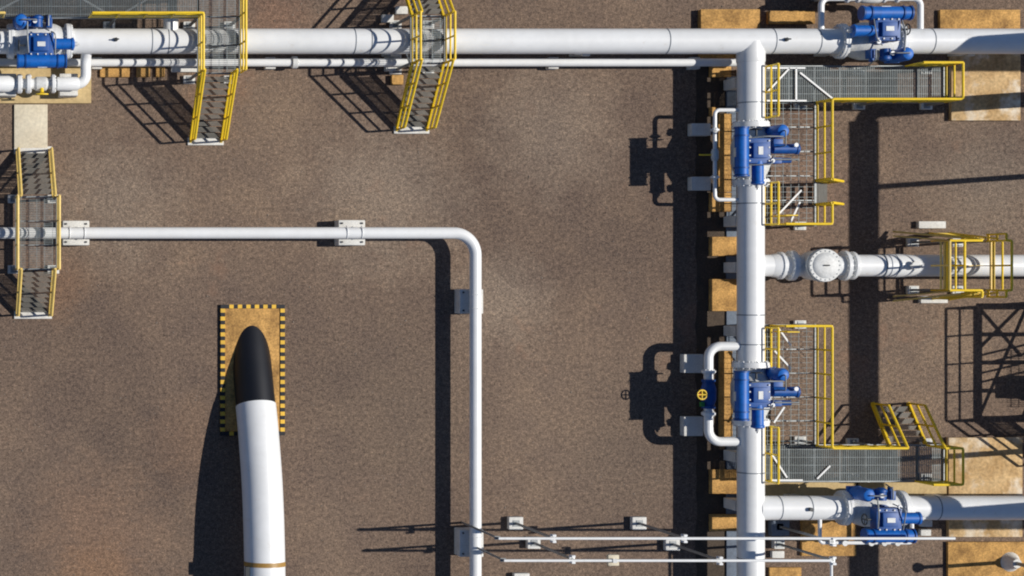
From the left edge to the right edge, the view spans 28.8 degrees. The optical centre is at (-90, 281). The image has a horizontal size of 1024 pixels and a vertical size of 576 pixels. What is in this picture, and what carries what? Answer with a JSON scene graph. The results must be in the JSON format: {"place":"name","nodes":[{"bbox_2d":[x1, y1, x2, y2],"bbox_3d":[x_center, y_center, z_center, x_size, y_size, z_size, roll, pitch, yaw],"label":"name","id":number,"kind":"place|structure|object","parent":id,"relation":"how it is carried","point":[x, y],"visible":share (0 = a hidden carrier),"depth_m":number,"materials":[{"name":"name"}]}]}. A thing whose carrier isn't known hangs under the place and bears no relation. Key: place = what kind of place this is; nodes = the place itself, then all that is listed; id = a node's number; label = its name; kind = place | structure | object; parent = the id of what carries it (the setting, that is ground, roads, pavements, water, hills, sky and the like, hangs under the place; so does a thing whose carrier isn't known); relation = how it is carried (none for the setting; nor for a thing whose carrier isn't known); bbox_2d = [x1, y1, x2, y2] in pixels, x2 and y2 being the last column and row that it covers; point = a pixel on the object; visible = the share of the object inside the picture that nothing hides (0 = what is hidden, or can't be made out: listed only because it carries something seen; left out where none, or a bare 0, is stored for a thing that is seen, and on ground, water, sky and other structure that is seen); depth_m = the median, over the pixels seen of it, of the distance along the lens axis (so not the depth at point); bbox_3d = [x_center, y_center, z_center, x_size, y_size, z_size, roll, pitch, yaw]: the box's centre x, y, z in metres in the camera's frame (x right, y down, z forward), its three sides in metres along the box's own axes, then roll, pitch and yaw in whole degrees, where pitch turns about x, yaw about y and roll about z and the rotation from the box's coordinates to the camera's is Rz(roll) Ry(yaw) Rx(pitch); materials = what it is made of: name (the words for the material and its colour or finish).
{"place":"outdoors","nodes":[
{"label":"outdoors","id":0,"kind":"place"},
{"bbox_2d":[0,0,1023,575],"bbox_3d":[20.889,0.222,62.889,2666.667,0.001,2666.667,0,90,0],"label":"ground","id":1,"kind":"structure","parent":0,"point":[478,182],"depth_m":62.89,"materials":[{"name":"brown gravel"}]},
{"bbox_2d":[14,104,47,147],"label":"concrete walk","id":2,"kind":"structure","parent":1,"relation":"on","point":[30,125],"depth_m":62.80,"materials":[{"name":"beige concrete"}]},
{"bbox_2d":[8,146,60,318],"bbox_3d":[4.267,-1.700,61.508,1.778,2.789,5.978,0,90,0],"label":"crossover stair","id":3,"kind":"object","parent":1,"relation":"on","point":[53,272],"visible":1,"depth_m":61.47,"materials":[{"name":"metal"}]},
{"bbox_2d":[0,67,90,103],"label":"concrete pad","id":4,"kind":"object","parent":1,"relation":"on","point":[82,97],"visible":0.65,"depth_m":62.76,"materials":[{"name":"beige concrete"}]},
{"bbox_2d":[0,54,91,97],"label":"bypass pipe","id":5,"kind":"object","parent":4,"relation":"on","point":[64,85],"visible":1,"depth_m":61.65,"materials":[{"name":"white metal"}]},
{"bbox_2d":[61,221,88,245],"bbox_3d":[5.694,-1.671,62.318,0.911,1.142,0.844,0,90,0],"label":"pipe support","id":6,"kind":"object","parent":1,"relation":"on","point":[75,242],"visible":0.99,"depth_m":62.22,"materials":[{"name":"white metal"}]},
{"bbox_2d":[100,67,129,76],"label":"concrete pad","id":7,"kind":"object","parent":1,"relation":"on","point":[114,71],"visible":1,"depth_m":62.78,"materials":[{"name":"beige concrete"}]},
{"bbox_2d":[0,0,246,144],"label":"access platform","id":8,"kind":"structure","parent":1,"relation":"on","point":[230,79],"depth_m":60.79,"materials":[{"name":"metal"}]},
{"bbox_2d":[136,67,149,76],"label":"concrete pad","id":9,"kind":"object","parent":1,"relation":"on","point":[142,71],"visible":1,"depth_m":62.78,"materials":[{"name":"beige concrete"}]},
{"bbox_2d":[156,67,164,76],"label":"concrete pad","id":10,"kind":"object","parent":1,"relation":"on","point":[160,71],"visible":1,"depth_m":62.78,"materials":[{"name":"beige concrete"}]},
{"bbox_2d":[171,67,196,71],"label":"concrete pad","id":11,"kind":"object","parent":1,"relation":"on","point":[183,69],"visible":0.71,"depth_m":62.78,"materials":[{"name":"white concrete"}]},
{"bbox_2d":[220,305,284,434],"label":"concrete slab","id":12,"kind":"structure","parent":1,"relation":"on","point":[268,321],"depth_m":62.81,"materials":[{"name":"beige concrete"}]},
{"bbox_2d":[233,326,285,575],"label":"emerging pipe","id":13,"kind":"object","parent":1,"relation":"on","point":[262,485],"visible":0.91,"depth_m":61.40,"materials":[{"name":"white metal"}]},
{"bbox_2d":[334,220,364,245],"bbox_3d":[15.171,-1.682,62.318,0.911,1.142,0.867,0,90,0],"label":"pipe support","id":14,"kind":"object","parent":1,"relation":"on","point":[347,224],"visible":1,"depth_m":62.22,"materials":[{"name":"white concrete"}]},
{"bbox_2d":[0,227,481,575],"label":"corner pipe","id":15,"kind":"object","parent":14,"relation":"on","point":[468,239],"visible":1,"depth_m":61.82,"materials":[{"name":"white metal"}]},
{"bbox_2d":[0,56,736,69],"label":"slim pipe","id":16,"kind":"object","parent":1,"relation":"on","point":[548,63],"visible":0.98,"depth_m":62.31,"materials":[{"name":"white metal"}]},
{"bbox_2d":[381,15,393,22],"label":"concrete block","id":17,"kind":"structure","parent":1,"relation":"on","point":[387,18],"depth_m":62.69,"materials":[{"name":"white concrete"}]},
{"bbox_2d":[384,54,400,71],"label":"concrete block","id":18,"kind":"structure","parent":1,"relation":"on","point":[386,69],"depth_m":62.60,"materials":[{"name":"grey concrete"}]},
{"bbox_2d":[391,75,402,84],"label":"concrete block","id":19,"kind":"structure","parent":1,"relation":"on","point":[396,79],"depth_m":62.69,"materials":[{"name":"beige concrete"}]},
{"bbox_2d":[395,6,407,14],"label":"concrete block","id":20,"kind":"structure","parent":1,"relation":"on","point":[401,10],"depth_m":62.69,"materials":[{"name":"white concrete"}]},
{"bbox_2d":[389,0,455,133],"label":"crossover stair","id":21,"kind":"object","parent":1,"relation":"on","point":[417,7],"visible":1,"depth_m":61.13,"materials":[{"name":"metal"}]},
{"bbox_2d":[454,527,482,556],"bbox_3d":[19.282,8.993,62.318,0.822,1.142,0.933,0,90,0],"label":"pipe support","id":22,"kind":"object","parent":1,"relation":"on","point":[461,541],"visible":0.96,"depth_m":62.22,"materials":[{"name":"grey metal"}]},
{"bbox_2d":[454,289,482,313],"bbox_3d":[19.282,0.682,62.318,0.800,1.142,0.844,0,90,0],"label":"pipe support","id":23,"kind":"object","parent":1,"relation":"on","point":[461,301],"visible":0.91,"depth_m":62.22,"materials":[{"name":"grey metal"}]},
{"bbox_2d":[461,522,499,539],"bbox_3d":[19.167,8.367,60.944,0.178,3.889,0.116,0,90,0],"label":"line post","id":24,"kind":"object","parent":1,"relation":"on","point":[485,532],"visible":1,"depth_m":60.64,"materials":[{"name":"metal"}]},
{"bbox_2d":[477,547,505,561],"bbox_3d":[19.356,9.089,60.944,0.178,3.889,0.116,0,90,0],"label":"line post","id":25,"kind":"object","parent":1,"relation":"on","point":[493,555],"visible":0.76,"depth_m":60.13,"materials":[{"name":"metal"}]},
{"bbox_2d":[0,16,1023,56],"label":"gas header pipe","id":26,"kind":"object","parent":1,"relation":"on","point":[170,37],"visible":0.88,"depth_m":61.01,"materials":[{"name":"white metal"}]},
{"bbox_2d":[6,14,79,68],"bbox_3d":[4.450,-8.055,60.999,2.374,2.024,1.919,0,90,0],"label":"actuated valve","id":27,"kind":"object","parent":26,"relation":"attached to","point":[35,41],"visible":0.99,"depth_m":60.25,"materials":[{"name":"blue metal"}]},
{"bbox_2d":[818,0,923,28],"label":"bypass pipe","id":28,"kind":"object","parent":26,"relation":"attached to","point":[920,12],"visible":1,"depth_m":61.30,"materials":[{"name":"white metal"}]},
{"bbox_2d":[831,5,914,64],"bbox_3d":[32.411,-8.233,60.999,2.374,2.024,1.919,0,90,0],"label":"actuated valve","id":29,"kind":"object","parent":26,"relation":"attached to","point":[883,34],"visible":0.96,"depth_m":60.32,"materials":[{"name":"blue paint"}]},
{"bbox_2d":[512,572,529,575],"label":"line post","id":30,"kind":"object","parent":1,"relation":"on","point":[520,574],"visible":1,"depth_m":62.65,"materials":[{"name":"white concrete"}]},
{"bbox_2d":[507,516,555,542],"bbox_3d":[20.956,8.367,60.900,0.489,3.978,0.440,0,90,0],"label":"line post","id":31,"kind":"object","parent":1,"relation":"on","point":[514,522],"visible":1,"depth_m":62.62,"materials":[{"name":"grey metal"}]},
{"bbox_2d":[498,537,955,539],"bbox_3d":[26.590,8.367,59.000,14.868,0.085,0.089,0,90,0],"label":"overhead line","id":32,"kind":"object","parent":31,"relation":"on","point":[725,538],"visible":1,"depth_m":58.97,"materials":[{"name":"white paint"}]},
{"bbox_2d":[526,536,575,563],"bbox_3d":[21.578,9.044,60.900,0.444,3.978,0.400,0,90,0],"label":"line post","id":33,"kind":"object","parent":1,"relation":"on","point":[533,544],"visible":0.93,"depth_m":62.09,"materials":[{"name":"grey metal"}]},
{"bbox_2d":[504,559,832,575],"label":"overhead line","id":34,"kind":"object","parent":33,"relation":"on","point":[676,560],"visible":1,"depth_m":58.97,"materials":[{"name":"white paint"}]},
{"bbox_2d":[607,554,618,565],"bbox_3d":[22.933,9.089,59.078,0.356,0.289,0.378,0,90,0],"label":"junction box","id":35,"kind":"object","parent":34,"relation":"hanging from","point":[614,557],"visible":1,"depth_m":59.05,"materials":[{"name":"beige metal"}]},
{"bbox_2d":[630,516,687,542],"bbox_3d":[25.222,8.367,60.900,0.489,3.978,0.440,0,90,0],"label":"line post","id":36,"kind":"object","parent":1,"relation":"on","point":[637,522],"visible":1,"depth_m":62.62,"materials":[{"name":"grey metal"}]},
{"bbox_2d":[680,416,702,435],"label":"concrete block","id":37,"kind":"structure","parent":1,"relation":"on","point":[691,425],"depth_m":62.53,"materials":[{"name":"grey concrete"}]},
{"bbox_2d":[680,354,702,372],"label":"concrete block","id":38,"kind":"structure","parent":1,"relation":"on","point":[691,363],"depth_m":62.53,"materials":[{"name":"grey concrete"}]},
{"bbox_2d":[663,540,722,564],"bbox_3d":[26.378,9.089,60.900,0.489,3.978,0.440,0,90,0],"label":"line post","id":39,"kind":"object","parent":1,"relation":"on","point":[671,545],"visible":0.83,"depth_m":62.62,"materials":[{"name":"grey metal"}]},
{"bbox_2d":[688,123,710,135],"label":"concrete block","id":40,"kind":"structure","parent":1,"relation":"on","point":[698,129],"depth_m":62.53,"materials":[{"name":"grey concrete"}]},
{"bbox_2d":[698,9,759,57],"bbox_3d":[28.355,-8.578,62.755,2.045,0.267,1.689,0,90,0],"label":"concrete pad","id":41,"kind":"object","parent":1,"relation":"on","point":[728,18],"visible":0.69,"depth_m":62.62,"materials":[{"name":"beige concrete"}]},
{"bbox_2d":[770,550,783,557],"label":"concrete block","id":42,"kind":"structure","parent":1,"relation":"on","point":[776,553],"depth_m":62.71,"materials":[{"name":"white concrete"}]},
{"bbox_2d":[768,520,788,535],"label":"concrete block","id":43,"kind":"structure","parent":1,"relation":"on","point":[772,528],"depth_m":62.62,"materials":[{"name":"grey concrete"}]},
{"bbox_2d":[777,524,835,545],"bbox_3d":[30.067,8.478,60.900,0.400,3.978,0.360,0,90,0],"label":"line post","id":44,"kind":"object","parent":43,"relation":"on","point":[832,542],"visible":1,"depth_m":60.79,"materials":[{"name":"white metal"}]},
{"bbox_2d":[768,567,800,575],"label":"concrete pad","id":45,"kind":"object","parent":1,"relation":"on","point":[784,571],"visible":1,"depth_m":62.78,"materials":[{"name":"beige concrete"}]},
{"bbox_2d":[766,11,814,23],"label":"concrete pad","id":46,"kind":"object","parent":1,"relation":"on","point":[790,17],"visible":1,"depth_m":62.71,"materials":[{"name":"beige concrete"}]},
{"bbox_2d":[771,540,835,564],"bbox_3d":[30.067,9.089,60.900,0.356,3.978,0.320,0,90,0],"label":"line post","id":47,"kind":"object","parent":1,"relation":"on","point":[777,544],"visible":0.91,"depth_m":61.67,"materials":[{"name":"white metal"}]},
{"bbox_2d":[765,482,855,495],"bbox_3d":[31.167,7.200,62.822,3.222,0.133,0.489,0,90,0],"label":"concrete pad","id":48,"kind":"object","parent":1,"relation":"on","point":[812,488],"visible":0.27,"depth_m":62.76,"materials":[{"name":"beige concrete"}]},
{"bbox_2d":[800,520,855,555],"bbox_3d":[31.833,8.822,62.822,1.889,0.133,1.378,0,90,0],"label":"concrete pad","id":49,"kind":"object","parent":1,"relation":"on","point":[831,528],"visible":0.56,"depth_m":62.76,"materials":[{"name":"beige concrete"}]},
{"bbox_2d":[765,320,964,485],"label":"access platform","id":50,"kind":"structure","parent":1,"relation":"on","point":[922,477],"depth_m":61.67,"materials":[{"name":"metal"}]},
{"bbox_2d":[765,61,964,229],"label":"access platform","id":51,"kind":"structure","parent":1,"relation":"on","point":[924,68],"depth_m":61.67,"materials":[{"name":"metal"}]},
{"bbox_2d":[864,524,909,528],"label":"concrete pad","id":52,"kind":"object","parent":1,"relation":"on","point":[907,526],"depth_m":62.78,"materials":[{"name":"beige concrete"}]},
{"bbox_2d":[858,482,946,495],"bbox_3d":[34.400,7.233,62.822,3.022,0.133,0.556,0,90,0],"label":"concrete pad","id":53,"kind":"object","parent":1,"relation":"on","point":[914,489],"visible":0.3,"depth_m":62.76,"materials":[{"name":"beige concrete"}]},
{"bbox_2d":[918,529,930,535],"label":"concrete block","id":54,"kind":"structure","parent":1,"relation":"on","point":[924,532],"depth_m":62.69,"materials":[{"name":"white concrete"}]},
{"bbox_2d":[918,520,931,526],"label":"concrete block","id":55,"kind":"structure","parent":1,"relation":"on","point":[926,523],"depth_m":62.69,"materials":[{"name":"grey concrete"}]},
{"bbox_2d":[916,221,945,227],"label":"concrete block","id":56,"kind":"structure","parent":1,"relation":"on","point":[930,224],"depth_m":62.69,"materials":[{"name":"white concrete"}]},
{"bbox_2d":[918,296,947,302],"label":"concrete block","id":57,"kind":"structure","parent":1,"relation":"on","point":[927,300],"depth_m":62.69,"materials":[{"name":"white concrete"}]},
{"bbox_2d":[893,231,1012,301],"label":"crossover platform","id":58,"kind":"structure","parent":1,"relation":"on","point":[956,240],"depth_m":60.74,"materials":[{"name":"metal"}]},
{"bbox_2d":[938,10,1019,28],"bbox_3d":[37.056,-8.867,62.811,2.778,0.156,1.111,0,90,0],"label":"concrete pad","id":59,"kind":"object","parent":1,"relation":"on","point":[978,19],"visible":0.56,"depth_m":62.73,"materials":[{"name":"beige concrete"}]},
{"bbox_2d":[946,437,1021,536],"bbox_3d":[37.233,7.122,62.800,2.556,0.178,3.444,0,90,0],"label":"concrete pad","id":60,"kind":"object","parent":1,"relation":"on","point":[993,466],"visible":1,"depth_m":62.71,"materials":[{"name":"beige concrete"}]},
{"bbox_2d":[949,54,1020,120],"bbox_3d":[37.245,-6.767,62.800,2.400,0.178,2.378,0,90,0],"label":"concrete pad","id":61,"kind":"object","parent":1,"relation":"on","point":[992,87],"visible":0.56,"depth_m":62.71,"materials":[{"name":"beige concrete"}]},
{"bbox_2d":[946,542,1023,575],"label":"concrete pad","id":62,"kind":"object","parent":1,"relation":"on","point":[973,558],"visible":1,"depth_m":62.76,"materials":[{"name":"beige concrete"}]},
{"bbox_2d":[1001,552,1023,571],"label":"lamp post","id":63,"kind":"object","parent":62,"relation":"on","point":[1010,561],"visible":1,"depth_m":62.56,"materials":[{"name":"white metal"}]},
{"bbox_2d":[0,0,1023,575],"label":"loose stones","id":64,"kind":"object","parent":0,"point":[464,324],"visible":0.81,"depth_m":62.88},
{"bbox_2d":[695,67,725,575],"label":"damp ground","id":65,"kind":"structure","parent":0,"point":[710,325],"depth_m":62.88,"materials":[{"name":"soil"}]},
{"bbox_2d":[688,177,710,190],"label":"concrete block","id":66,"kind":"structure","parent":65,"relation":"on","point":[699,183],"depth_m":62.53,"materials":[{"name":"grey concrete"}]},
{"bbox_2d":[709,107,716,115],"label":"concrete block","id":67,"kind":"structure","parent":65,"relation":"on","point":[711,110],"depth_m":62.76,"materials":[{"name":"beige concrete"}]},
{"bbox_2d":[709,67,730,76],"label":"concrete pad","id":68,"kind":"object","parent":65,"relation":"on","point":[719,71],"visible":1,"depth_m":62.76,"materials":[{"name":"beige concrete"}]},
{"bbox_2d":[709,192,731,211],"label":"concrete pad","id":69,"kind":"object","parent":65,"relation":"on","point":[715,205],"visible":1,"depth_m":62.76,"materials":[{"name":"beige concrete"}]},
{"bbox_2d":[709,279,736,310],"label":"concrete pad","id":70,"kind":"object","parent":65,"relation":"on","point":[722,294],"visible":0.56,"depth_m":62.76,"materials":[{"name":"beige concrete"}]},
{"bbox_2d":[709,469,736,493],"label":"concrete pad","id":71,"kind":"object","parent":65,"relation":"on","point":[722,481],"visible":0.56,"depth_m":62.76,"materials":[{"name":"beige concrete"}]},
{"bbox_2d":[709,237,736,255],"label":"concrete pad","id":72,"kind":"object","parent":65,"relation":"on","point":[722,246],"visible":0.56,"depth_m":62.76,"materials":[{"name":"beige concrete"}]},
{"bbox_2d":[709,514,736,530],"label":"concrete pad","id":73,"kind":"object","parent":65,"relation":"on","point":[722,522],"visible":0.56,"depth_m":62.76,"materials":[{"name":"beige concrete"}]},
{"bbox_2d":[717,114,731,191],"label":"concrete pad","id":74,"kind":"object","parent":65,"relation":"on","point":[724,140],"visible":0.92,"depth_m":62.76,"materials":[{"name":"beige concrete"}]},
{"bbox_2d":[724,41,765,575],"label":"gas header pipe","id":75,"kind":"object","parent":74,"relation":"on","point":[747,84],"visible":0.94,"depth_m":61.02,"materials":[{"name":"white metal"}]},
{"bbox_2d":[697,342,740,445],"bbox_3d":[27.338,3.806,61.277,1.745,0.686,3.538,0,90,0],"label":"bypass pipe","id":76,"kind":"object","parent":75,"relation":"attached to","point":[706,393],"visible":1,"depth_m":61.23,"materials":[{"name":"white metal"}]},
{"bbox_2d":[699,108,738,201],"bbox_3d":[27.469,-4.294,61.378,1.481,0.284,3.165,0,90,0],"label":"bypass pipe","id":77,"kind":"object","parent":75,"relation":"attached to","point":[714,154],"visible":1,"depth_m":61.32,"materials":[{"name":"white metal"}]},
{"bbox_2d":[730,360,800,432],"bbox_3d":[28.632,3.874,60.999,2.408,2.024,2.374,0,90,0],"label":"actuated valve","id":78,"kind":"object","parent":75,"relation":"attached to","point":[753,388],"visible":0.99,"depth_m":60.27,"materials":[{"name":"blue paint"}]},
{"bbox_2d":[730,120,800,189],"bbox_3d":[28.632,-4.248,60.999,2.408,2.024,2.374,0,90,0],"label":"actuated valve","id":79,"kind":"object","parent":75,"relation":"attached to","point":[754,145],"visible":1,"depth_m":60.27,"materials":[{"name":"blue paint"}]},
{"bbox_2d":[762,494,1023,519],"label":"branch pipe","id":80,"kind":"object","parent":75,"relation":"attached to","point":[807,507],"visible":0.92,"depth_m":61.02,"materials":[{"name":"white metal"}]},
{"bbox_2d":[818,520,913,545],"bbox_3d":[32.334,8.409,61.322,3.243,0.378,1.040,0,90,0],"label":"bypass pipe","id":81,"kind":"object","parent":80,"relation":"attached to","point":[843,543],"visible":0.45,"depth_m":61.23,"materials":[{"name":"white metal"}]},
{"bbox_2d":[833,484,925,542],"bbox_3d":[32.655,7.756,60.999,2.374,2.024,1.919,0,90,0],"label":"actuated valve","id":82,"kind":"object","parent":80,"relation":"attached to","point":[883,512],"visible":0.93,"depth_m":60.40,"materials":[{"name":"blue paint"}]},
{"bbox_2d":[765,249,1023,281],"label":"branch pipe","id":83,"kind":"object","parent":75,"relation":"attached to","point":[822,265],"visible":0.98,"depth_m":61.17,"materials":[{"name":"white metal"}]},
{"bbox_2d":[718,351,731,436],"bbox_3d":[28.267,3.889,62.822,0.444,0.133,2.978,0,90,0],"label":"concrete pad","id":84,"kind":"object","parent":65,"relation":"on","point":[724,403],"visible":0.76,"depth_m":62.76,"materials":[{"name":"beige concrete"}]},
{"bbox_2d":[726,77,736,575],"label":"cable trough","id":85,"kind":"object","parent":65,"relation":"on","point":[731,320],"visible":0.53,"depth_m":62.82,"materials":[{"name":"metal"}]}
]}

